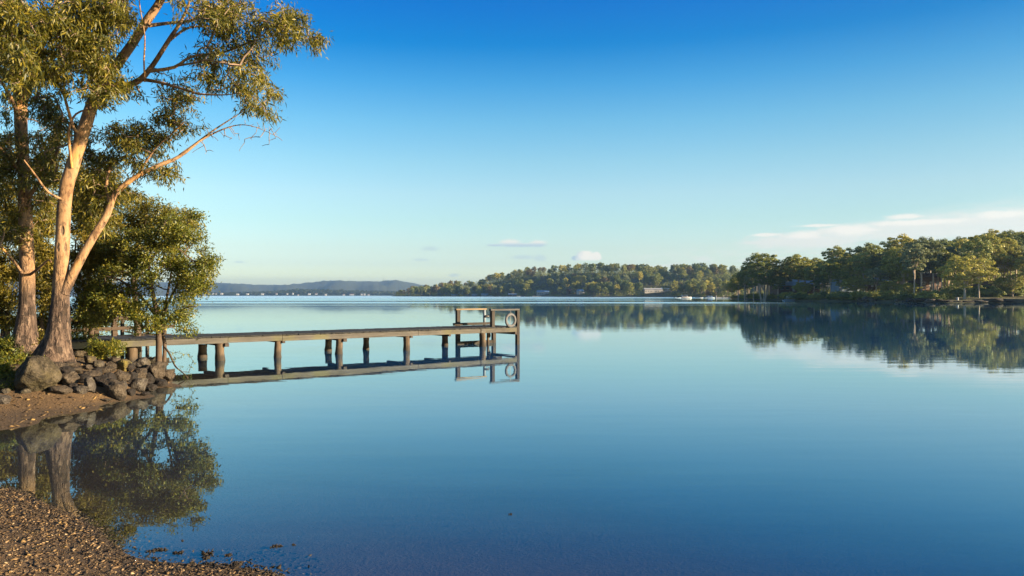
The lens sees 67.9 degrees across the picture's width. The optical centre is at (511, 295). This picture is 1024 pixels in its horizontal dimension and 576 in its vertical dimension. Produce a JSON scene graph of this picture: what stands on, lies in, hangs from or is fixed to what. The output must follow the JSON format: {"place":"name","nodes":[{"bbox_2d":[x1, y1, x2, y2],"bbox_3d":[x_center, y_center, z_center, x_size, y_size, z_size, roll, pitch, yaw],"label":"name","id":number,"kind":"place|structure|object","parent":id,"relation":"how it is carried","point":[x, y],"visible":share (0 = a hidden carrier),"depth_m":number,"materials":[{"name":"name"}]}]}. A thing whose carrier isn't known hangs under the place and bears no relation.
{"place":"outdoors","nodes":[
{"label":"outdoors","id":0,"kind":"place"},
{"bbox_2d":[39,293,396,295],"bbox_3d":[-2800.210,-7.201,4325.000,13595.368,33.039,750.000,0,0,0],"label":"shore","id":1,"kind":"structure","parent":0,"point":[293,295],"depth_m":4011.65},
{"bbox_2d":[169,288,407,295],"bbox_3d":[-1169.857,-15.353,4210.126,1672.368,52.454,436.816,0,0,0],"label":"wood","id":2,"kind":"object","parent":1,"relation":"on","point":[300,291],"visible":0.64,"depth_m":4072.16,"materials":[{"name":"green plant"}]},
{"bbox_2d":[4,280,438,294],"bbox_3d":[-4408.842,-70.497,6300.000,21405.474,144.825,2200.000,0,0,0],"label":"hills","id":3,"kind":"structure","parent":0,"point":[392,285],"depth_m":6223.22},
{"bbox_2d":[0,296,1023,544],"bbox_3d":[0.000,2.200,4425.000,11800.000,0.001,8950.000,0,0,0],"label":"water","id":4,"kind":"structure","parent":0,"point":[902,412],"depth_m":17.40,"materials":[{"name":"liquid"}]},
{"bbox_2d":[0,333,1023,575],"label":"ground","id":5,"kind":"structure","parent":0,"point":[339,502],"depth_m":8.31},
{"bbox_2d":[0,394,11,403],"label":"rock","id":6,"kind":"object","parent":5,"relation":"on","point":[5,399],"visible":0.99,"depth_m":14.42,"materials":[{"name":"stone"}]},
{"bbox_2d":[0,374,15,390],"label":"shrub","id":7,"kind":"object","parent":5,"relation":"on","point":[8,384],"visible":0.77,"depth_m":15.19,"materials":[{"name":"green plant"}]},
{"bbox_2d":[0,355,17,377],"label":"shrub","id":8,"kind":"object","parent":5,"relation":"on","point":[5,370],"visible":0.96,"depth_m":15.55,"materials":[{"name":"green plant"}]},
{"bbox_2d":[0,333,22,355],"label":"shrub","id":9,"kind":"object","parent":5,"relation":"on","point":[7,342],"visible":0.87,"depth_m":17.04,"materials":[{"name":"green plant"}]},
{"bbox_2d":[0,346,33,364],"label":"shrub","id":10,"kind":"object","parent":5,"relation":"on","point":[20,357],"visible":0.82,"depth_m":16.43,"materials":[{"name":"green plant"}]},
{"bbox_2d":[0,152,75,335],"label":"wattle tree","id":11,"kind":"object","parent":5,"relation":"on","point":[9,272],"visible":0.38,"depth_m":22.28,"materials":[{"name":"green plant"}]},
{"bbox_2d":[14,355,61,391],"bbox_3d":[-9.622,1.618,15.358,0.885,0.802,0.830,0,0,34],"label":"rock","id":12,"kind":"object","parent":5,"relation":"on","point":[37,373],"visible":0.91,"depth_m":15.09,"materials":[{"name":"stone"}]},
{"bbox_2d":[0,0,84,351],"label":"gum tree","id":13,"kind":"object","parent":5,"relation":"on","point":[21,45],"visible":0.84,"depth_m":18.35,"materials":[{"name":"green plant"}]},
{"bbox_2d":[48,385,72,394],"bbox_3d":[-9.096,1.912,15.310,0.435,0.192,0.361,0,0,-4],"label":"rock","id":14,"kind":"object","parent":5,"relation":"on","point":[63,389],"visible":1,"depth_m":15.21,"materials":[{"name":"stone"}]},
{"bbox_2d":[59,366,74,373],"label":"rock","id":15,"kind":"object","parent":5,"relation":"on","point":[63,369],"visible":0.49,"depth_m":16.07,"materials":[{"name":"stone"}]},
{"bbox_2d":[61,371,79,385],"bbox_3d":[-9.166,1.738,15.794,0.352,0.335,0.421,0,0,-23],"label":"rock","id":16,"kind":"object","parent":5,"relation":"on","point":[68,378],"visible":0.86,"depth_m":15.66,"materials":[{"name":"stone"}]},
{"bbox_2d":[73,350,87,356],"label":"rock","id":17,"kind":"object","parent":5,"relation":"on","point":[80,353],"visible":0.87,"depth_m":18.43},
{"bbox_2d":[73,385,88,393],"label":"rock","id":18,"kind":"object","parent":5,"relation":"on","point":[82,389],"visible":1,"depth_m":15.45,"materials":[{"name":"stone"}]},
{"bbox_2d":[71,329,97,350],"bbox_3d":[-13.441,1.437,23.776,0.956,0.920,1.081,0,0,-34],"label":"shrub","id":19,"kind":"object","parent":5,"relation":"on","point":[84,337],"visible":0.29,"depth_m":23.73,"materials":[{"name":"green plant"}]},
{"bbox_2d":[0,351,173,428],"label":"leaf litter","id":20,"kind":"object","parent":5,"relation":"on","point":[47,393],"visible":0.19,"depth_m":14.74,"materials":[{"name":"plant"}]},
{"bbox_2d":[1,316,174,350],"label":"boardwalk","id":21,"kind":"structure","parent":5,"relation":"on","point":[121,328],"depth_m":29.54,"materials":[{"name":"wood"}]},
{"bbox_2d":[84,376,95,391],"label":"rock","id":22,"kind":"object","parent":5,"relation":"on","point":[89,382],"visible":0.92,"depth_m":15.64,"materials":[{"name":"stone"}]},
{"bbox_2d":[84,355,96,365],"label":"rock","id":23,"kind":"object","parent":5,"relation":"on","point":[89,359],"visible":0.85,"depth_m":17.70,"materials":[{"name":"stone"}]},
{"bbox_2d":[82,370,101,377],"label":"rock","id":24,"kind":"object","parent":5,"relation":"on","point":[93,373],"visible":0.62,"depth_m":16.31,"materials":[{"name":"stone"}]},
{"bbox_2d":[45,151,139,337],"bbox_3d":[-13.127,-1.432,23.954,2.652,6.450,4.508,0,0,-38],"label":"wattle tree","id":25,"kind":"object","parent":5,"relation":"on","point":[93,260],"visible":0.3,"depth_m":23.18,"materials":[{"name":"green plant"}]},
{"bbox_2d":[93,361,104,367],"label":"rock","id":26,"kind":"object","parent":5,"relation":"on","point":[98,364],"visible":0.81,"depth_m":17.55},
{"bbox_2d":[93,374,107,386],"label":"rock","id":27,"kind":"object","parent":5,"relation":"on","point":[99,380],"visible":0.69,"depth_m":16.03,"materials":[{"name":"stone"}]},
{"bbox_2d":[84,337,126,359],"bbox_3d":[-10.107,1.351,18.951,1.206,0.643,1.104,0,0,0],"label":"shrub","id":28,"kind":"object","parent":5,"relation":"on","point":[102,350],"visible":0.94,"depth_m":18.77,"materials":[{"name":"green plant"}]},
{"bbox_2d":[101,366,115,372],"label":"rock","id":29,"kind":"object","parent":5,"relation":"on","point":[106,369],"visible":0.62,"depth_m":17.21,"materials":[{"name":"stone"}]},
{"bbox_2d":[102,378,126,400],"bbox_3d":[-8.255,1.974,15.885,0.466,0.491,0.434,0,0,35],"label":"rock","id":30,"kind":"object","parent":5,"relation":"on","point":[115,389],"visible":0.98,"depth_m":15.75,"materials":[{"name":"stone"}]},
{"bbox_2d":[114,370,130,380],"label":"rock","id":31,"kind":"object","parent":5,"relation":"on","point":[120,375],"visible":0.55,"depth_m":16.80,"materials":[{"name":"stone"}]},
{"bbox_2d":[115,359,131,370],"bbox_3d":[-9.367,1.686,18.328,0.375,0.319,0.329,0,0,23],"label":"rock","id":32,"kind":"object","parent":5,"relation":"on","point":[122,364],"visible":0.89,"depth_m":18.21,"materials":[{"name":"stone"}]},
{"bbox_2d":[128,378,147,391],"bbox_3d":[-8.416,2.021,17.109,0.407,0.352,0.385,0,0,-10],"label":"rock","id":33,"kind":"object","parent":5,"relation":"on","point":[138,384],"visible":0.86,"depth_m":16.99,"materials":[{"name":"stone"}]},
{"bbox_2d":[132,368,146,377],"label":"rock","id":34,"kind":"object","parent":5,"relation":"on","point":[141,372],"visible":0.56,"depth_m":17.97,"materials":[{"name":"stone"}]},
{"bbox_2d":[133,357,150,367],"bbox_3d":[-9.263,1.704,19.022,0.374,0.329,0.414,0,0,-4],"label":"rock","id":35,"kind":"object","parent":5,"relation":"on","point":[140,362],"visible":0.77,"depth_m":18.86,"materials":[{"name":"stone"}]},
{"bbox_2d":[70,207,225,361],"bbox_3d":[-10.848,-0.324,22.430,5.170,4.671,2.918,0,0,0],"label":"tree","id":36,"kind":"object","parent":5,"relation":"on","point":[106,296],"visible":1,"depth_m":22.06,"materials":[{"name":"green plant"}]},
{"bbox_2d":[146,373,154,383],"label":"rock","id":37,"kind":"object","parent":5,"relation":"on","point":[150,377],"visible":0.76,"depth_m":18.08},
{"bbox_2d":[145,383,156,391],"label":"rock","id":38,"kind":"object","parent":5,"relation":"on","point":[151,387],"visible":0.9,"depth_m":17.39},
{"bbox_2d":[99,187,209,351],"bbox_3d":[-12.320,-0.892,25.501,4.930,5.589,3.282,0,0,0],"label":"paperbark tree","id":39,"kind":"object","parent":5,"relation":"on","point":[144,213],"visible":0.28,"depth_m":24.90,"materials":[{"name":"green plant"}]},
{"bbox_2d":[149,361,165,378],"bbox_3d":[-8.787,1.866,18.794,0.368,0.482,0.427,0,0,37],"label":"rock","id":40,"kind":"object","parent":5,"relation":"on","point":[157,369],"visible":0.94,"depth_m":18.69,"materials":[{"name":"stone"}]},
{"bbox_2d":[153,378,167,386],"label":"rock","id":41,"kind":"object","parent":5,"relation":"on","point":[160,382],"visible":0.96,"depth_m":18.24,"materials":[{"name":"stone"}]},
{"bbox_2d":[0,483,327,575],"bbox_3d":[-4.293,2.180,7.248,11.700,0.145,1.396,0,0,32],"label":"pebbles","id":42,"kind":"object","parent":5,"relation":"on","point":[140,548],"visible":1,"depth_m":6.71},
{"bbox_2d":[3,0,333,366],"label":"gum tree","id":43,"kind":"object","parent":5,"relation":"on","point":[79,51],"visible":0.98,"depth_m":16.91,"materials":[{"name":"green plant"}]},
{"bbox_2d":[163,370,175,380],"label":"rock","id":44,"kind":"object","parent":5,"relation":"on","point":[169,375],"visible":0.67,"depth_m":19.14,"materials":[{"name":"stone"}]},
{"bbox_2d":[164,347,195,377],"bbox_3d":[-9.105,1.859,20.548,1.278,0.904,0.505,0,0,23],"label":"fallen branch","id":45,"kind":"object","parent":5,"relation":"on","point":[172,359],"visible":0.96,"depth_m":20.51,"materials":[{"name":"wood"}]},
{"bbox_2d":[72,308,519,361],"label":"timber jetty","id":46,"kind":"object","parent":5,"relation":"on","point":[220,341],"visible":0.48,"depth_m":28.40,"materials":[{"name":"brown wood"}]},
{"bbox_2d":[505,311,515,326],"bbox_3d":[-0.062,1.043,33.453,0.634,0.737,0.107,0,0,-39],"label":"life ring","id":47,"kind":"object","parent":46,"relation":"hanging from","point":[510,314],"visible":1,"depth_m":33.43,"materials":[{"name":"plastic"}]},
{"bbox_2d":[0,0,1023,287],"label":"sky","id":48,"kind":"structure","parent":0,"point":[435,142],"materials":[{"name":"blue"}]},
{"bbox_2d":[407,273,743,296],"bbox_3d":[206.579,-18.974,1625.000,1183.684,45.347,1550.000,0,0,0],"label":"wooded point","id":49,"kind":"structure","parent":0,"point":[542,280],"depth_m":1241.72,"materials":[{"name":"plant"}]},
{"bbox_2d":[396,265,748,296],"bbox_3d":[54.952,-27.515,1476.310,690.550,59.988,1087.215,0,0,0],"label":"trees","id":50,"kind":"object","parent":49,"relation":"on","point":[727,274],"visible":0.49,"depth_m":1283.65,"materials":[{"name":"plant"}]},
{"bbox_2d":[603,296,674,296],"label":"sea wall","id":51,"kind":"structure","parent":49,"relation":"on","point":[638,296],"depth_m":1050.34,"materials":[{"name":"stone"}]},
{"bbox_2d":[643,288,662,292],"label":"house","id":52,"kind":"structure","parent":49,"relation":"on","point":[649,290],"depth_m":1106.17,"materials":[{"name":"metal"}]},
{"bbox_2d":[669,264,679,274],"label":"tree","id":53,"kind":"object","parent":49,"relation":"on","point":[673,268],"visible":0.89,"depth_m":1202.40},
{"bbox_2d":[695,282,706,291],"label":"tree","id":54,"kind":"object","parent":49,"relation":"on","point":[703,284],"visible":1,"depth_m":993.18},
{"bbox_2d":[729,267,1023,302],"bbox_3d":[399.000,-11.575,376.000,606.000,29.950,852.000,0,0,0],"label":"shore","id":55,"kind":"structure","parent":0,"point":[968,298],"depth_m":249.81,"materials":[{"name":"soil"}]},
{"bbox_2d":[728,277,745,298],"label":"gum tree","id":56,"kind":"object","parent":55,"relation":"on","point":[733,283],"visible":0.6,"depth_m":428.41,"materials":[{"name":"green plant"}]},
{"bbox_2d":[734,273,751,299],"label":"gum tree","id":57,"kind":"object","parent":55,"relation":"on","point":[740,280],"visible":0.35,"depth_m":391.32,"materials":[{"name":"green plant"}]},
{"bbox_2d":[743,269,758,299],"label":"gum tree","id":58,"kind":"object","parent":55,"relation":"on","point":[747,279],"visible":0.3,"depth_m":379.81,"materials":[{"name":"green plant"}]},
{"bbox_2d":[735,252,787,299],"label":"gum tree","id":59,"kind":"object","parent":55,"relation":"on","point":[768,264],"visible":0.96,"depth_m":349.80,"materials":[{"name":"green plant"}]},
{"bbox_2d":[768,276,787,298],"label":"gum tree","id":60,"kind":"object","parent":55,"relation":"on","point":[779,284],"visible":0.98,"depth_m":343.77,"materials":[{"name":"green plant"}]},
{"bbox_2d":[770,281,807,294],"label":"house","id":61,"kind":"structure","parent":55,"relation":"on","point":[788,285],"depth_m":347.67,"materials":[{"name":"brick"}]},
{"bbox_2d":[778,254,819,281],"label":"gum tree","id":62,"kind":"object","parent":55,"relation":"on","point":[789,266],"visible":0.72,"depth_m":342.02,"materials":[{"name":"green plant"}]},
{"bbox_2d":[791,282,813,291],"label":"bush","id":63,"kind":"object","parent":55,"relation":"on","point":[797,287],"visible":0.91,"depth_m":320.39,"materials":[{"name":"green plant"}]},
{"bbox_2d":[794,264,813,281],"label":"gum tree","id":64,"kind":"object","parent":55,"relation":"on","point":[801,273],"visible":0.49,"depth_m":338.98,"materials":[{"name":"green plant"}]},
{"bbox_2d":[792,279,820,293],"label":"house","id":65,"kind":"structure","parent":55,"relation":"on","point":[812,284],"depth_m":353.31,"materials":[{"name":"brick"}]},
{"bbox_2d":[802,264,824,291],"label":"gum tree","id":66,"kind":"object","parent":55,"relation":"on","point":[808,274],"visible":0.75,"depth_m":316.75,"materials":[{"name":"green plant"}]},
{"bbox_2d":[807,292,824,299],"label":"shore bush","id":67,"kind":"object","parent":55,"relation":"on","point":[817,296],"visible":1,"depth_m":293.47,"materials":[{"name":"green plant"}]},
{"bbox_2d":[812,276,831,291],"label":"gum tree","id":68,"kind":"object","parent":55,"relation":"on","point":[823,282],"visible":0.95,"depth_m":311.13,"materials":[{"name":"green plant"}]},
{"bbox_2d":[819,261,843,292],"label":"gum tree","id":69,"kind":"object","parent":55,"relation":"on","point":[826,267],"visible":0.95,"depth_m":298.49,"materials":[{"name":"green plant"}]},
{"bbox_2d":[821,245,845,267],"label":"gum tree","id":70,"kind":"object","parent":55,"relation":"on","point":[838,252],"visible":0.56,"depth_m":378.55,"materials":[{"name":"green plant"}]},
{"bbox_2d":[823,256,844,274],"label":"gum tree","id":71,"kind":"object","parent":55,"relation":"on","point":[832,260],"visible":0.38,"depth_m":320.69,"materials":[{"name":"green plant"}]},
{"bbox_2d":[830,270,850,290],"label":"gum tree","id":72,"kind":"object","parent":55,"relation":"on","point":[838,282],"visible":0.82,"depth_m":295.59,"materials":[{"name":"green plant"}]},
{"bbox_2d":[831,279,864,291],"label":"house","id":73,"kind":"structure","parent":55,"relation":"on","point":[834,287],"depth_m":319.79,"materials":[{"name":"grey"}]},
{"bbox_2d":[840,276,870,292],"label":"bush","id":74,"kind":"object","parent":55,"relation":"on","point":[858,284],"visible":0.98,"depth_m":288.53,"materials":[{"name":"green plant"}]},
{"bbox_2d":[841,255,871,288],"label":"gum tree","id":75,"kind":"object","parent":55,"relation":"on","point":[846,269],"visible":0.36,"depth_m":313.75,"materials":[{"name":"green plant"}]},
{"bbox_2d":[848,291,865,300],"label":"shore bush","id":76,"kind":"object","parent":55,"relation":"on","point":[855,295],"visible":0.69,"depth_m":269.19,"materials":[{"name":"green plant"}]},
{"bbox_2d":[850,252,874,290],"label":"gum tree","id":77,"kind":"object","parent":55,"relation":"on","point":[863,259],"visible":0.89,"depth_m":301.90,"materials":[{"name":"green plant"}]},
{"bbox_2d":[840,242,886,290],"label":"gum tree","id":78,"kind":"object","parent":55,"relation":"on","point":[863,250],"visible":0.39,"depth_m":318.47,"materials":[{"name":"green plant"}]},
{"bbox_2d":[866,291,880,299],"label":"shore bush","id":79,"kind":"object","parent":55,"relation":"on","point":[870,293],"visible":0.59,"depth_m":260.90,"materials":[{"name":"green plant"}]},
{"bbox_2d":[864,267,890,291],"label":"gum tree","id":80,"kind":"object","parent":55,"relation":"on","point":[874,273],"visible":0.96,"depth_m":283.79,"materials":[{"name":"green plant"}]},
{"bbox_2d":[865,277,891,290],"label":"house","id":81,"kind":"structure","parent":55,"relation":"on","point":[872,287],"depth_m":325.97,"materials":[{"name":"brick"}]},
{"bbox_2d":[736,270,1022,298],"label":"undergrowth","id":82,"kind":"object","parent":55,"relation":"on","point":[973,295],"visible":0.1,"depth_m":307.26,"materials":[{"name":"plant"}]},
{"bbox_2d":[870,252,889,284],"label":"gum tree","id":83,"kind":"object","parent":55,"relation":"on","point":[877,262],"visible":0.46,"depth_m":298.85,"materials":[{"name":"green plant"}]},
{"bbox_2d":[876,246,909,291],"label":"gum tree","id":84,"kind":"object","parent":55,"relation":"on","point":[888,253],"visible":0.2,"depth_m":289.39,"materials":[{"name":"green plant"}]},
{"bbox_2d":[879,233,916,262],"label":"gum tree","id":85,"kind":"object","parent":55,"relation":"on","point":[905,239],"visible":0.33,"depth_m":298.23,"materials":[{"name":"green plant"}]},
{"bbox_2d":[880,248,925,288],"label":"gum tree","id":86,"kind":"object","parent":55,"relation":"on","point":[904,274],"visible":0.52,"depth_m":278.35,"materials":[{"name":"green plant"}]},
{"bbox_2d":[896,292,914,300],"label":"shore bush","id":87,"kind":"object","parent":55,"relation":"on","point":[901,296],"visible":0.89,"depth_m":245.03,"materials":[{"name":"green plant"}]},
{"bbox_2d":[897,282,922,292],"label":"bush","id":88,"kind":"object","parent":55,"relation":"on","point":[907,286],"visible":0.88,"depth_m":260.86,"materials":[{"name":"green plant"}]},
{"bbox_2d":[897,243,932,292],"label":"gum tree","id":89,"kind":"object","parent":55,"relation":"on","point":[908,254],"visible":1,"depth_m":253.39,"materials":[{"name":"green plant"}]},
{"bbox_2d":[899,236,945,291],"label":"gum tree","id":90,"kind":"object","parent":55,"relation":"on","point":[932,247],"visible":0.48,"depth_m":259.68,"materials":[{"name":"green plant"}]},
{"bbox_2d":[908,273,940,290],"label":"house","id":91,"kind":"structure","parent":55,"relation":"on","point":[927,282],"depth_m":286.62,"materials":[{"name":"brick"}]},
{"bbox_2d":[920,291,940,298],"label":"shore bush","id":92,"kind":"object","parent":55,"relation":"on","point":[934,294],"visible":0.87,"depth_m":232.49,"materials":[{"name":"green plant"}]},
{"bbox_2d":[929,250,951,287],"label":"gum tree","id":93,"kind":"object","parent":55,"relation":"on","point":[946,253],"visible":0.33,"depth_m":263.07,"materials":[{"name":"green plant"}]},
{"bbox_2d":[925,240,956,290],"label":"gum tree","id":94,"kind":"object","parent":55,"relation":"on","point":[949,248],"visible":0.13,"depth_m":268.26,"materials":[{"name":"green plant"}]},
{"bbox_2d":[936,238,960,287],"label":"gum tree","id":95,"kind":"object","parent":55,"relation":"on","point":[946,240],"visible":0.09,"depth_m":299.77,"materials":[{"name":"green plant"}]},
{"bbox_2d":[938,286,963,293],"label":"shore bush","id":96,"kind":"object","parent":55,"relation":"on","point":[949,289],"visible":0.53,"depth_m":255.27,"materials":[{"name":"green plant"}]},
{"bbox_2d":[950,239,974,285],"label":"gum tree","id":97,"kind":"object","parent":55,"relation":"on","point":[957,244],"visible":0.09,"depth_m":275.74,"materials":[{"name":"green plant"}]},
{"bbox_2d":[936,255,998,298],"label":"gum tree","id":98,"kind":"object","parent":55,"relation":"on","point":[950,268],"visible":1,"depth_m":230.14,"materials":[{"name":"green plant"}]},
{"bbox_2d":[960,237,993,297],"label":"gum tree","id":99,"kind":"object","parent":55,"relation":"on","point":[985,245],"visible":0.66,"depth_m":240.38,"materials":[{"name":"green plant"}]},
{"bbox_2d":[954,233,1012,281],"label":"gum tree","id":100,"kind":"object","parent":55,"relation":"on","point":[1000,255],"visible":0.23,"depth_m":261.29,"materials":[{"name":"green plant"}]},
{"bbox_2d":[975,285,1006,297],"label":"shore bush","id":101,"kind":"object","parent":55,"relation":"on","point":[999,293],"visible":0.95,"depth_m":244.82,"materials":[{"name":"green plant"}]},
{"bbox_2d":[983,298,1002,302],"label":"shore rock","id":102,"kind":"object","parent":55,"relation":"on","point":[996,300],"visible":0.81,"depth_m":223.16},
{"bbox_2d":[981,229,1007,278],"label":"gum tree","id":103,"kind":"object","parent":55,"relation":"on","point":[995,232],"visible":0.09,"depth_m":311.75,"materials":[{"name":"green plant"}]},
{"bbox_2d":[988,277,1013,288],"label":"gum tree","id":104,"kind":"object","parent":55,"relation":"on","point":[996,279],"visible":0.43,"depth_m":249.78,"materials":[{"name":"green plant"}]},
{"bbox_2d":[989,237,1023,276],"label":"gum tree","id":105,"kind":"object","parent":55,"relation":"on","point":[1007,248],"visible":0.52,"depth_m":265.49,"materials":[{"name":"green plant"}]},
{"bbox_2d":[991,229,1023,274],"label":"gum tree","id":106,"kind":"object","parent":55,"relation":"on","point":[1010,236],"visible":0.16,"depth_m":293.29,"materials":[{"name":"green plant"}]},
{"bbox_2d":[993,274,1023,296],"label":"gum tree","id":107,"kind":"object","parent":55,"relation":"on","point":[1018,283],"visible":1,"depth_m":244.23,"materials":[{"name":"green plant"}]},
{"bbox_2d":[1002,286,1023,295],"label":"shore bush","id":108,"kind":"object","parent":55,"relation":"on","point":[1019,292],"visible":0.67,"depth_m":246.36,"materials":[{"name":"green plant"}]},
{"bbox_2d":[1008,245,1023,278],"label":"gum tree","id":109,"kind":"object","parent":55,"relation":"on","point":[1022,248],"visible":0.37,"depth_m":265.13,"materials":[{"name":"green plant"}]},
{"bbox_2d":[1012,254,1023,274],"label":"gum tree","id":110,"kind":"object","parent":55,"relation":"on","point":[1020,264],"visible":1,"depth_m":246.88,"materials":[{"name":"green plant"}]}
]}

